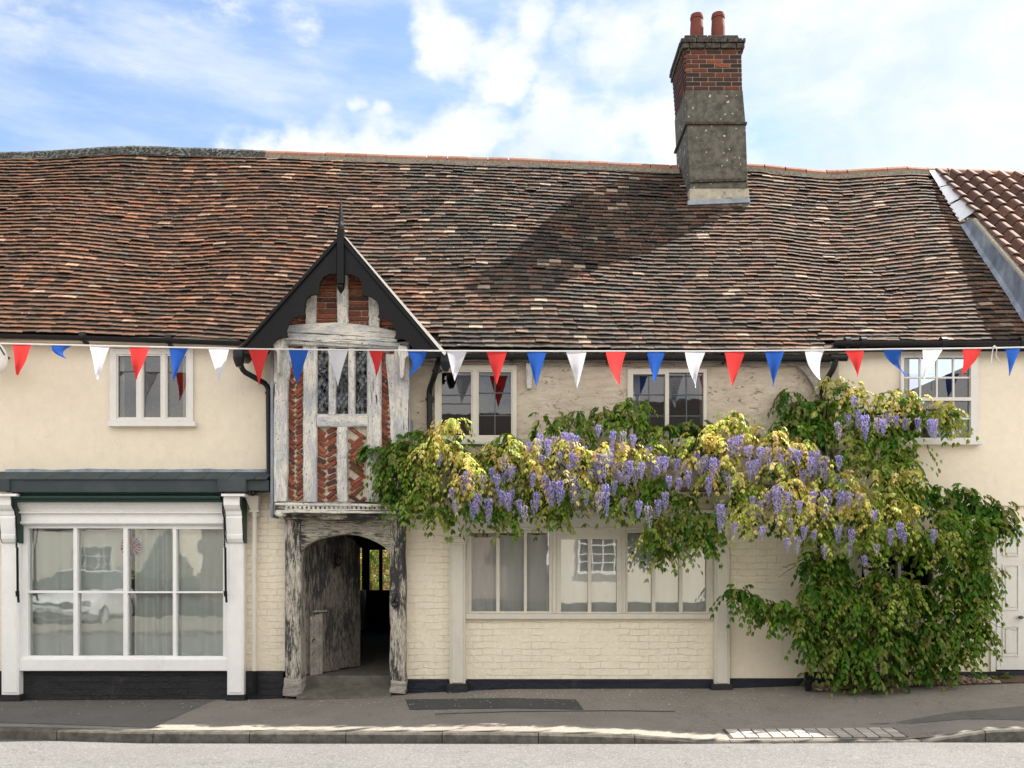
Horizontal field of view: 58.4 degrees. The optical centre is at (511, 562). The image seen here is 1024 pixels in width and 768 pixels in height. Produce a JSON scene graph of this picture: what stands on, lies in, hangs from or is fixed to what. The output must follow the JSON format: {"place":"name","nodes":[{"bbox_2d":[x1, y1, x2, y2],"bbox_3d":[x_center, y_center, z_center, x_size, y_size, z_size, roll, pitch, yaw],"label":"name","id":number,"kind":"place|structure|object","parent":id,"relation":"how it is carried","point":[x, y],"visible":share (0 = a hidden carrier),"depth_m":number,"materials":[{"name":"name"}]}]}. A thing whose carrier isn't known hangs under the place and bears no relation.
{"place":"outdoors","nodes":[
{"label":"outdoors","id":0,"kind":"place"},
{"bbox_2d":[0,682,1023,739],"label":"pavement","id":1,"kind":"structure","parent":0,"point":[694,717],"depth_m":9.70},
{"bbox_2d":[0,699,214,726],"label":"pavement relaid","id":2,"kind":"object","parent":1,"relation":"on","point":[138,713],"visible":1,"depth_m":9.89,"materials":[{"name":"grey asphalt"}]},
{"bbox_2d":[233,201,455,700],"bbox_3d":[-3.682,-2.719,13.625,5.981,8.839,6.550,0,0,0],"label":"timber gatehouse","id":3,"kind":"object","parent":1,"relation":"on","point":[340,294],"visible":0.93,"depth_m":10.68,"materials":[{"name":"grey wood"}]},
{"bbox_2d":[306,536,359,674],"bbox_3d":[-2.236,0.560,11.524,0.091,1.880,0.973,0,0,32],"label":"plank door","id":4,"kind":"structure","parent":3,"relation":"in","point":[332,564],"depth_m":11.49,"materials":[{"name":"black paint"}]},
{"bbox_2d":[317,347,367,414],"bbox_3d":[-1.980,-2.150,10.690,0.656,0.890,0.040,0,0,0],"label":"leaded window","id":5,"kind":"structure","parent":3,"relation":"in","point":[361,357],"depth_m":10.69,"materials":[{"name":"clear glass"}]},
{"bbox_2d":[360,590,365,629],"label":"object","id":6,"kind":"object","parent":3,"relation":"on","point":[362,609],"visible":0.57,"depth_m":16.20,"materials":[{"name":"black paint"}]},
{"bbox_2d":[356,536,389,630],"bbox_3d":[-2.511,0.405,16.715,0.973,1.791,0.090,0,0,0],"label":"rear door","id":7,"kind":"structure","parent":3,"relation":"in","point":[377,601],"depth_m":16.70,"materials":[{"name":"black"}]},
{"bbox_2d":[0,343,1023,387],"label":"bunting","id":8,"kind":"object","parent":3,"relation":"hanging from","point":[615,358],"visible":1,"depth_m":10.24,"materials":[{"name":"multicoloured fabric"}]},
{"bbox_2d":[405,698,583,709],"bbox_3d":[-0.229,1.563,10.159,2.016,0.046,0.656,0,0,2],"label":"pavement patch","id":9,"kind":"object","parent":1,"relation":"on","point":[495,703],"visible":1,"depth_m":10.11,"materials":[{"name":"grey asphalt"}]},
{"bbox_2d":[0,11,1023,701],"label":"terraced house","id":10,"kind":"structure","parent":1,"relation":"on","point":[712,239],"depth_m":11.03,"materials":[{"name":"beige paint"}]},
{"bbox_2d":[0,344,9,372],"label":"satellite dish","id":11,"kind":"object","parent":10,"relation":"attached to","point":[4,357],"visible":1,"depth_m":10.68,"materials":[{"name":"white paint"}]},
{"bbox_2d":[33,530,72,654],"bbox_3d":[-5.597,0.369,11.085,0.568,1.525,0.072,0,0,0],"label":"net curtain","id":12,"kind":"object","parent":10,"relation":"hanging from","point":[52,612],"visible":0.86,"depth_m":11.08,"materials":[{"name":"white fabric"}]},
{"bbox_2d":[82,529,122,654],"bbox_3d":[-4.992,0.359,11.085,0.579,1.545,0.072,0,0,0],"label":"net curtain","id":13,"kind":"object","parent":10,"relation":"hanging from","point":[102,613],"visible":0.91,"depth_m":11.10,"materials":[{"name":"white fabric"}]},
{"bbox_2d":[120,357,124,416],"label":"curtain","id":14,"kind":"object","parent":10,"relation":"hanging from","point":[122,386],"visible":0.58,"depth_m":11.06,"materials":[{"name":"grey fabric"}]},
{"bbox_2d":[121,536,140,654],"bbox_3d":[-4.603,0.405,11.058,0.250,1.441,0.034,0,0,0],"label":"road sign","id":15,"kind":"object","parent":10,"relation":"attached to","point":[137,544],"visible":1,"depth_m":11.05,"materials":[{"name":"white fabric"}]},
{"bbox_2d":[107,349,197,426],"bbox_3d":[-4.279,-2.077,10.925,1.042,0.927,0.150,0,0,0],"label":"window","id":16,"kind":"structure","parent":10,"relation":"in","point":[140,420],"depth_m":10.90,"materials":[{"name":"white paint"}]},
{"bbox_2d":[135,529,172,654],"bbox_3d":[-4.336,0.359,11.085,0.444,1.545,0.072,0,0,0],"label":"net curtain","id":17,"kind":"object","parent":10,"relation":"hanging from","point":[154,611],"visible":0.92,"depth_m":11.09,"materials":[{"name":"white fabric"}]},
{"bbox_2d":[183,357,185,416],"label":"curtain","id":18,"kind":"object","parent":10,"relation":"hanging from","point":[184,386],"visible":0.5,"depth_m":11.05,"materials":[{"name":"grey fabric"}]},
{"bbox_2d":[180,529,222,654],"bbox_3d":[-3.775,0.359,11.085,0.605,1.545,0.072,0,0,0],"label":"net curtain","id":19,"kind":"object","parent":10,"relation":"hanging from","point":[201,614],"visible":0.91,"depth_m":11.08,"materials":[{"name":"white fabric"}]},
{"bbox_2d":[435,365,517,444],"bbox_3d":[-0.435,-1.872,10.915,1.002,0.942,0.130,0,0,0],"label":"window","id":20,"kind":"structure","parent":10,"relation":"in","point":[474,370],"depth_m":10.88,"materials":[{"name":"wood"}]},
{"bbox_2d":[472,536,495,610],"bbox_3d":[-0.338,0.155,11.060,0.325,0.949,0.014,0,0,0],"label":"net curtain","id":21,"kind":"object","parent":10,"relation":"hanging from","point":[483,574],"visible":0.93,"depth_m":11.06,"materials":[{"name":"white fabric"}]},
{"bbox_2d":[500,534,523,610],"bbox_3d":[-0.005,0.145,11.075,0.320,0.971,0.014,0,0,0],"label":"net curtain","id":22,"kind":"object","parent":10,"relation":"hanging from","point":[511,576],"visible":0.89,"depth_m":11.08,"materials":[{"name":"white fabric"}]},
{"bbox_2d":[527,533,547,610],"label":"net curtain","id":23,"kind":"object","parent":10,"relation":"hanging from","point":[537,575],"visible":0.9,"depth_m":11.08,"materials":[{"name":"white fabric"}]},
{"bbox_2d":[561,540,615,610],"bbox_3d":[0.950,0.171,11.080,0.734,0.920,0.014,0,0,0],"label":"net curtain","id":24,"kind":"object","parent":10,"relation":"hanging from","point":[574,575],"visible":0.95,"depth_m":11.08,"materials":[{"name":"white fabric"}]},
{"bbox_2d":[466,510,713,618],"bbox_3d":[0.937,0.028,11.012,3.015,1.299,0.175,0,0,0],"label":"window","id":25,"kind":"structure","parent":10,"relation":"in","point":[604,532],"depth_m":10.97,"materials":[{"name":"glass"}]},
{"bbox_2d":[633,376,639,437],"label":"curtain","id":26,"kind":"object","parent":10,"relation":"hanging from","point":[636,384],"visible":0.37,"depth_m":11.06,"materials":[{"name":"grey fabric"}]},
{"bbox_2d":[628,533,704,610],"bbox_3d":[1.887,0.139,11.075,0.996,0.981,0.014,0,0,0],"label":"net curtain","id":27,"kind":"object","parent":10,"relation":"hanging from","point":[666,592],"visible":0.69,"depth_m":11.07,"materials":[{"name":"white fabric"}]},
{"bbox_2d":[627,369,706,446],"bbox_3d":[1.841,-1.837,10.915,0.971,0.932,0.130,0,0,0],"label":"window","id":28,"kind":"structure","parent":10,"relation":"in","point":[630,372],"depth_m":10.88,"materials":[{"name":"wood"}]},
{"bbox_2d":[700,374,701,436],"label":"curtain","id":29,"kind":"object","parent":10,"relation":"hanging from","point":[700,398],"visible":0.3,"depth_m":11.06,"materials":[{"name":"grey fabric"}]},
{"bbox_2d":[857,550,938,622],"bbox_3d":[4.606,0.293,11.010,1.010,0.873,0.140,0,0,0],"label":"window","id":30,"kind":"structure","parent":10,"relation":"in","point":[898,567],"depth_m":10.98,"materials":[{"name":"white paint"}]},
{"bbox_2d":[904,359,908,437],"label":"curtain","id":31,"kind":"object","parent":10,"relation":"hanging from","point":[906,371],"visible":0.4,"depth_m":11.06,"materials":[{"name":"grey fabric"}]},
{"bbox_2d":[898,352,982,445],"bbox_3d":[5.083,-1.954,10.930,1.007,1.115,0.150,0,0,0],"label":"window","id":32,"kind":"structure","parent":10,"relation":"in","point":[971,399],"depth_m":10.90,"materials":[{"name":"white paint"}]},
{"bbox_2d":[990,527,1023,671],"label":"door","id":33,"kind":"structure","parent":10,"relation":"in","point":[1013,615],"depth_m":11.03,"materials":[{"name":"white paint"}]},
{"bbox_2d":[39,686,1003,726],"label":"petals","id":34,"kind":"object","parent":1,"relation":"on","point":[553,700],"visible":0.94,"depth_m":10.44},
{"bbox_2d":[435,710,674,714],"bbox_3d":[0.473,1.588,9.714,2.572,0.033,0.045,0,0,-5],"label":"drain channel","id":35,"kind":"object","parent":1,"relation":"on","point":[554,711],"visible":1,"depth_m":9.72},
{"bbox_2d":[804,680,812,691],"bbox_3d":[3.462,1.446,10.700,0.100,0.120,0.097,0,0,0],"label":"plant pot","id":36,"kind":"object","parent":1,"relation":"on","point":[808,684],"visible":1,"depth_m":10.67,"materials":[{"name":"black plastic"}]},
{"bbox_2d":[722,727,907,737],"bbox_3d":[2.953,1.668,8.957,1.714,0.040,0.353,0,0,0],"label":"paver bedding","id":37,"kind":"object","parent":1,"relation":"on","point":[727,733],"visible":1,"depth_m":8.93,"materials":[{"name":"grey concrete"}]},
{"bbox_2d":[726,727,905,738],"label":"crossing pavers","id":38,"kind":"object","parent":37,"relation":"on","point":[789,733],"visible":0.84,"depth_m":8.93,"materials":[{"name":"beige concrete"}]},
{"bbox_2d":[803,675,1023,690],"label":"soil strip","id":39,"kind":"object","parent":1,"relation":"on","point":[1019,679],"visible":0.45,"depth_m":10.72,"materials":[{"name":"brown soil"}]},
{"bbox_2d":[355,376,1023,697],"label":"wisteria","id":40,"kind":"object","parent":39,"relation":"on","point":[939,644],"visible":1,"depth_m":10.27,"materials":[{"name":"green plant"}]},
{"bbox_2d":[811,675,1000,690],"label":"cobbles","id":41,"kind":"object","parent":39,"relation":"on","point":[968,679],"visible":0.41,"depth_m":10.71,"materials":[{"name":"grey stone"}]},
{"bbox_2d":[869,706,1023,723],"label":"pavement patch","id":42,"kind":"object","parent":1,"relation":"on","point":[1012,713],"visible":1,"depth_m":9.29,"materials":[{"name":"grey asphalt"}]},
{"bbox_2d":[929,168,1023,321],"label":"pantiled house","id":43,"kind":"structure","parent":1,"relation":"on","point":[988,205],"depth_m":12.57,"materials":[{"name":"tile"}]},
{"bbox_2d":[971,672,1015,679],"bbox_3d":[5.795,1.497,10.863,0.694,0.382,0.287,0,0,-12],"label":"weed","id":44,"kind":"object","parent":1,"relation":"on","point":[1005,676],"visible":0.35,"depth_m":10.85,"materials":[{"name":"green plant"}]},
{"bbox_2d":[0,739,1023,767],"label":"road","id":45,"kind":"structure","parent":0,"point":[44,754],"depth_m":8.02,"materials":[{"name":"grey asphalt"}]},
{"bbox_2d":[0,726,1023,743],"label":"kerb","id":46,"kind":"structure","parent":45,"relation":"on","point":[1003,734],"depth_m":8.64,"materials":[{"name":"concrete"}]},
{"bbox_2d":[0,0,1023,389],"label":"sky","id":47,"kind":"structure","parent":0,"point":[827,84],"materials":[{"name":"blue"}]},
{"label":"garden ground","id":48,"kind":"structure","parent":0,"visible":0},
{"bbox_2d":[360,548,389,589],"bbox_3d":[-3.134,0.156,19.814,2.688,2.892,1.295,0,0,0],"label":"garden shrub","id":49,"kind":"object","parent":48,"relation":"on","point":[373,562],"visible":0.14,"depth_m":19.56,"materials":[{"name":"green plant"}]},
{"bbox_2d":[360,548,389,589],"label":"garden wall","id":50,"kind":"structure","parent":48,"relation":"on","point":[386,582],"depth_m":21.00,"materials":[{"name":"brick"}]}
]}

